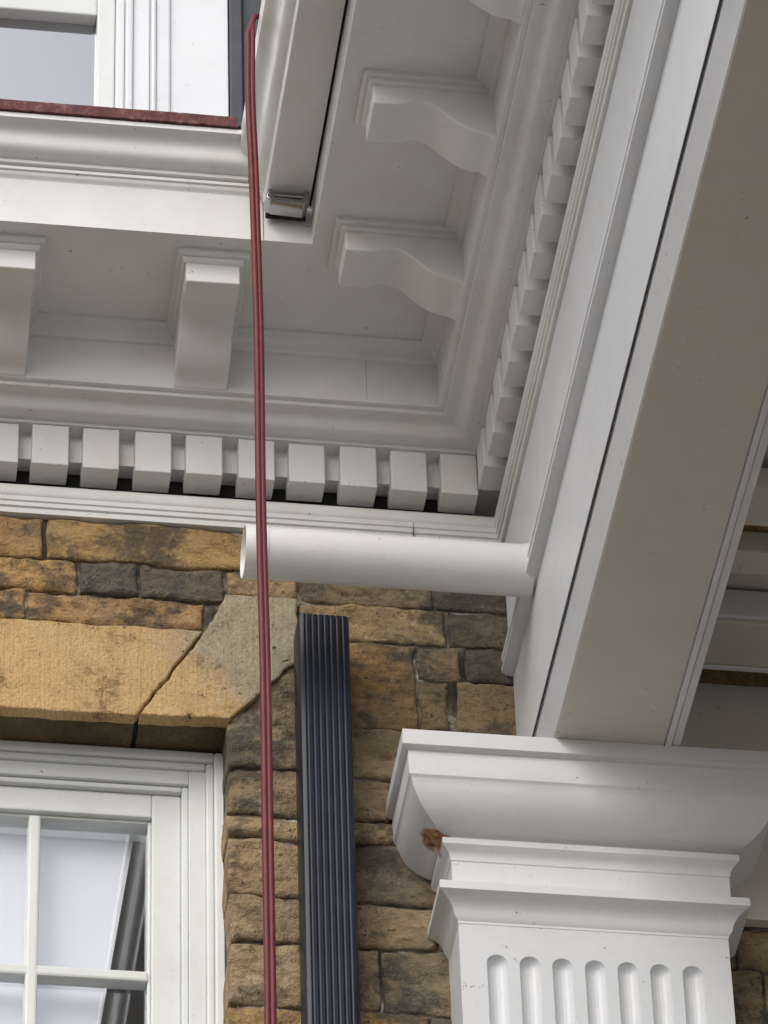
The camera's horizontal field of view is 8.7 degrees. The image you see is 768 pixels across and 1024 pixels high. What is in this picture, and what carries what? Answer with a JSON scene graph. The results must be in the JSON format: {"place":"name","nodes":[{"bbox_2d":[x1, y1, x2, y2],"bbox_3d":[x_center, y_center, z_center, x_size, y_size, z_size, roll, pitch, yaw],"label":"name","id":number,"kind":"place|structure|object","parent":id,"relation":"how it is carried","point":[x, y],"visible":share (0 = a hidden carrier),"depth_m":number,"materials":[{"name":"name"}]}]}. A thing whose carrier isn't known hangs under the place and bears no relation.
{"place":"outdoors","nodes":[
{"label":"outdoors","id":0,"kind":"place"},
{"bbox_2d":[0,834,132,1023],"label":"window blind","id":1,"kind":"object","parent":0,"point":[82,887],"depth_m":8.97,"materials":[{"name":"white fabric"}]},
{"bbox_2d":[0,776,188,1023],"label":"window stop bead","id":2,"kind":"object","parent":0,"point":[182,793],"depth_m":9.05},
{"bbox_2d":[109,842,141,1023],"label":"blind cord","id":3,"kind":"object","parent":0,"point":[126,928],"depth_m":9.01,"materials":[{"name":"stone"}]},
{"bbox_2d":[122,892,144,1023],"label":"blind cord","id":4,"kind":"object","parent":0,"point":[133,961],"depth_m":8.97,"materials":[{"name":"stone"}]},
{"label":"ground","id":5,"kind":"structure","parent":0,"visible":0},
{"bbox_2d":[0,518,767,1023],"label":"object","id":6,"kind":"object","parent":5,"relation":"on","point":[208,612],"visible":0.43,"depth_m":9.19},
{"bbox_2d":[0,618,201,723],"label":"lintel stone long","id":7,"kind":"object","parent":6,"relation":"on","point":[51,670],"visible":1,"depth_m":9.08,"materials":[{"name":"beige stone"}]},
{"bbox_2d":[0,716,134,747],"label":"lintel soffit long","id":8,"kind":"object","parent":7,"relation":"attached to","point":[107,734],"visible":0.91,"depth_m":9.06,"materials":[{"name":"brown stone"}]},
{"bbox_2d":[131,719,138,747],"bbox_3d":[-0.402,0.383,9.109,0.240,0.057,0.083,4,-41,-7],"label":"lintel joint mastic","id":9,"kind":"object","parent":7,"relation":"attached to","point":[135,732],"visible":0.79,"depth_m":9.08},
{"bbox_2d":[0,740,224,1023],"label":"window casing","id":10,"kind":"object","parent":6,"relation":"attached to","point":[215,760],"depth_m":9.07,"materials":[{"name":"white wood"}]},
{"bbox_2d":[0,786,180,1023],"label":"sash frame","id":11,"kind":"object","parent":10,"relation":"attached to","point":[161,814],"visible":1,"depth_m":9.01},
{"bbox_2d":[0,815,147,1023],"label":"glazing bars","id":12,"kind":"object","parent":11,"relation":"attached to","point":[30,974],"visible":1,"depth_m":8.82,"materials":[{"name":"paint"}]},
{"bbox_2d":[0,813,150,1023],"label":"sash inner bead","id":13,"kind":"object","parent":11,"relation":"attached to","point":[91,828],"visible":1,"depth_m":9.04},
{"bbox_2d":[223,763,226,973],"bbox_3d":[-0.257,1.204,8.454,0.010,2.036,0.025,4,-41,-7],"label":"mastic bead","id":14,"kind":"object","parent":10,"relation":"attached to","point":[225,954],"visible":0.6,"depth_m":8.84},
{"bbox_2d":[101,842,144,1023],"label":"room back","id":15,"kind":"object","parent":6,"relation":"on","point":[135,1011],"depth_m":10.18,"materials":[{"name":"grey"}]},
{"bbox_2d":[138,595,296,727],"bbox_3d":[-0.298,0.268,9.151,0.289,0.295,0.029,4,-41,-7],"label":"stone block","id":16,"kind":"object","parent":6,"relation":"on","point":[214,681],"visible":0.88,"depth_m":9.12,"materials":[{"name":"beige stone"}]},
{"bbox_2d":[135,724,225,754],"bbox_3d":[-0.364,0.388,9.112,0.160,0.062,0.086,4,-41,-7],"label":"lintel soffit springer","id":17,"kind":"object","parent":16,"relation":"attached to","point":[190,739],"visible":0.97,"depth_m":9.09,"materials":[{"name":"brown stone"}]},
{"bbox_2d":[0,0,632,542],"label":"cornice mouldings","id":18,"kind":"object","parent":6,"relation":"on","point":[100,348],"visible":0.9,"depth_m":9.34,"materials":[{"name":"paint"}]},
{"bbox_2d":[0,249,35,376],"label":"modillion","id":19,"kind":"object","parent":18,"relation":"attached to","point":[17,272],"visible":1,"depth_m":9.32,"materials":[{"name":"paint"}]},
{"bbox_2d":[0,233,45,327],"bbox_3d":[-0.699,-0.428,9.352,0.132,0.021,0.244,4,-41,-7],"label":"modillion cap","id":20,"kind":"object","parent":19,"relation":"attached to","point":[24,239],"visible":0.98,"depth_m":9.27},
{"bbox_2d":[0,111,248,183],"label":"crown moulding","id":21,"kind":"object","parent":18,"relation":"on","point":[117,146],"visible":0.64,"depth_m":9.33,"materials":[{"name":"paint"}]},
{"bbox_2d":[0,99,237,129],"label":"roof flashing","id":22,"kind":"object","parent":21,"relation":"on","point":[123,114],"visible":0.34,"depth_m":9.34,"materials":[{"name":"brown metal"}]},
{"bbox_2d":[170,0,228,115],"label":"window board","id":23,"kind":"object","parent":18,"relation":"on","point":[198,56],"depth_m":10.14,"materials":[{"name":"white paint"}]},
{"bbox_2d":[174,263,239,390],"bbox_3d":[-0.328,-0.348,9.362,0.100,0.143,0.226,4,-41,-7],"label":"modillion","id":24,"kind":"object","parent":18,"relation":"attached to","point":[204,329],"visible":1,"depth_m":9.36,"materials":[{"name":"paint"}]},
{"bbox_2d":[166,246,249,338],"bbox_3d":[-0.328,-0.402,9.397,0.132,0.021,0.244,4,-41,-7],"label":"modillion cap","id":25,"kind":"object","parent":24,"relation":"attached to","point":[214,253],"visible":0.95,"depth_m":9.32,"materials":[{"name":"white paint"}]},
{"bbox_2d":[0,471,472,515],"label":"open cavity behind dentils","id":26,"kind":"object","parent":18,"relation":"attached to","point":[228,492],"visible":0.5,"depth_m":9.43,"materials":[{"name":"black"}]},
{"bbox_2d":[241,0,347,221],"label":"eaves gutter","id":27,"kind":"object","parent":18,"relation":"attached to","point":[297,44],"visible":0.92,"depth_m":9.15,"materials":[{"name":"paint"}]},
{"bbox_2d":[245,14,276,1023],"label":"red cable","id":28,"kind":"object","parent":27,"relation":"attached to","point":[269,945],"visible":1,"depth_m":8.32,"materials":[{"name":"red rubber"}]},
{"bbox_2d":[0,0,614,513],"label":"dentils","id":29,"kind":"object","parent":18,"relation":"attached to","point":[462,478],"visible":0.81,"depth_m":9.36,"materials":[{"name":"paint"}]},
{"bbox_2d":[263,214,413,535],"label":"paint cracks","id":30,"kind":"object","parent":18,"relation":"on","point":[366,378],"visible":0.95,"depth_m":9.33,"materials":[{"name":"grey paint"}]},
{"bbox_2d":[339,232,464,321],"bbox_3d":[0.036,-0.439,9.272,0.226,0.143,0.100,4,-41,-7],"label":"modillion","id":31,"kind":"object","parent":18,"relation":"attached to","point":[427,274],"visible":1,"depth_m":9.25,"materials":[{"name":"paint"}]},
{"bbox_2d":[327,216,457,270],"bbox_3d":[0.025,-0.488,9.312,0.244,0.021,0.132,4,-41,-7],"label":"modillion cap","id":32,"kind":"object","parent":31,"relation":"attached to","point":[340,221],"visible":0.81,"depth_m":9.26,"materials":[{"name":"white paint"}]},
{"bbox_2d":[366,85,496,177],"bbox_3d":[0.087,-0.684,8.991,0.226,0.143,0.100,4,-41,-7],"label":"modillion","id":33,"kind":"object","parent":18,"relation":"attached to","point":[457,128],"visible":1,"depth_m":8.97,"materials":[{"name":"paint"}]},
{"bbox_2d":[354,68,488,126],"bbox_3d":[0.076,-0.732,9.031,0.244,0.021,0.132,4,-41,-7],"label":"modillion cap","id":34,"kind":"object","parent":33,"relation":"attached to","point":[412,76],"visible":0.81,"depth_m":8.98,"materials":[{"name":"white paint"}]},
{"bbox_2d":[470,0,526,24],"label":"modillion","id":35,"kind":"object","parent":18,"relation":"attached to","point":[513,10],"visible":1,"depth_m":8.70,"materials":[{"name":"paint"}]},
{"bbox_3d":[-2.856,-1.299,10.242,4.620,2.300,0.302,4,-41,-7],"label":"upper wall","id":36,"kind":"object","parent":18,"relation":"on","visible":0},
{"bbox_2d":[0,18,95,105],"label":"glass","id":37,"kind":"object","parent":36,"relation":"attached to","point":[47,62],"depth_m":10.16,"materials":[{"name":"grey"}]},
{"bbox_2d":[0,0,114,107],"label":"sash","id":38,"kind":"object","parent":36,"relation":"attached to","point":[100,14],"visible":0.27,"depth_m":10.21,"materials":[{"name":"paint"}]},
{"bbox_2d":[114,0,169,111],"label":"window trim","id":39,"kind":"structure","parent":36,"relation":"attached to","point":[142,57],"depth_m":10.12,"materials":[{"name":"white paint"}]},
{"bbox_2d":[228,0,261,183],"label":"slate cladding","id":40,"kind":"structure","parent":36,"relation":"attached to","point":[241,13],"depth_m":10.16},
{"bbox_2d":[293,613,359,1023],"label":"drainpipe","id":41,"kind":"object","parent":6,"relation":"attached to","point":[328,950],"visible":1,"depth_m":8.81,"materials":[{"name":"black metal"}]},
{"bbox_2d":[0,516,767,1023],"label":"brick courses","id":42,"kind":"object","parent":6,"relation":"attached to","point":[382,678],"visible":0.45,"depth_m":9.13,"materials":[{"name":"brown stone"}]},
{"bbox_2d":[386,728,767,1023],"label":"fluted pilaster","id":43,"kind":"object","parent":5,"relation":"on","point":[582,882],"visible":1,"depth_m":8.78,"materials":[{"name":"paint"}]},
{"bbox_2d":[501,0,767,927],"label":"portico entablature","id":44,"kind":"structure","parent":43,"relation":"on","point":[638,522],"depth_m":8.42,"materials":[{"name":"white paint"}]},
{"bbox_2d":[240,524,534,598],"bbox_3d":[0.006,0.088,9.021,0.516,0.100,0.100,4,-41,-7],"label":"white waste pipe","id":45,"kind":"object","parent":44,"relation":"attached to","point":[394,561],"visible":0.83,"depth_m":8.98,"materials":[{"name":"plastic"}]}
]}

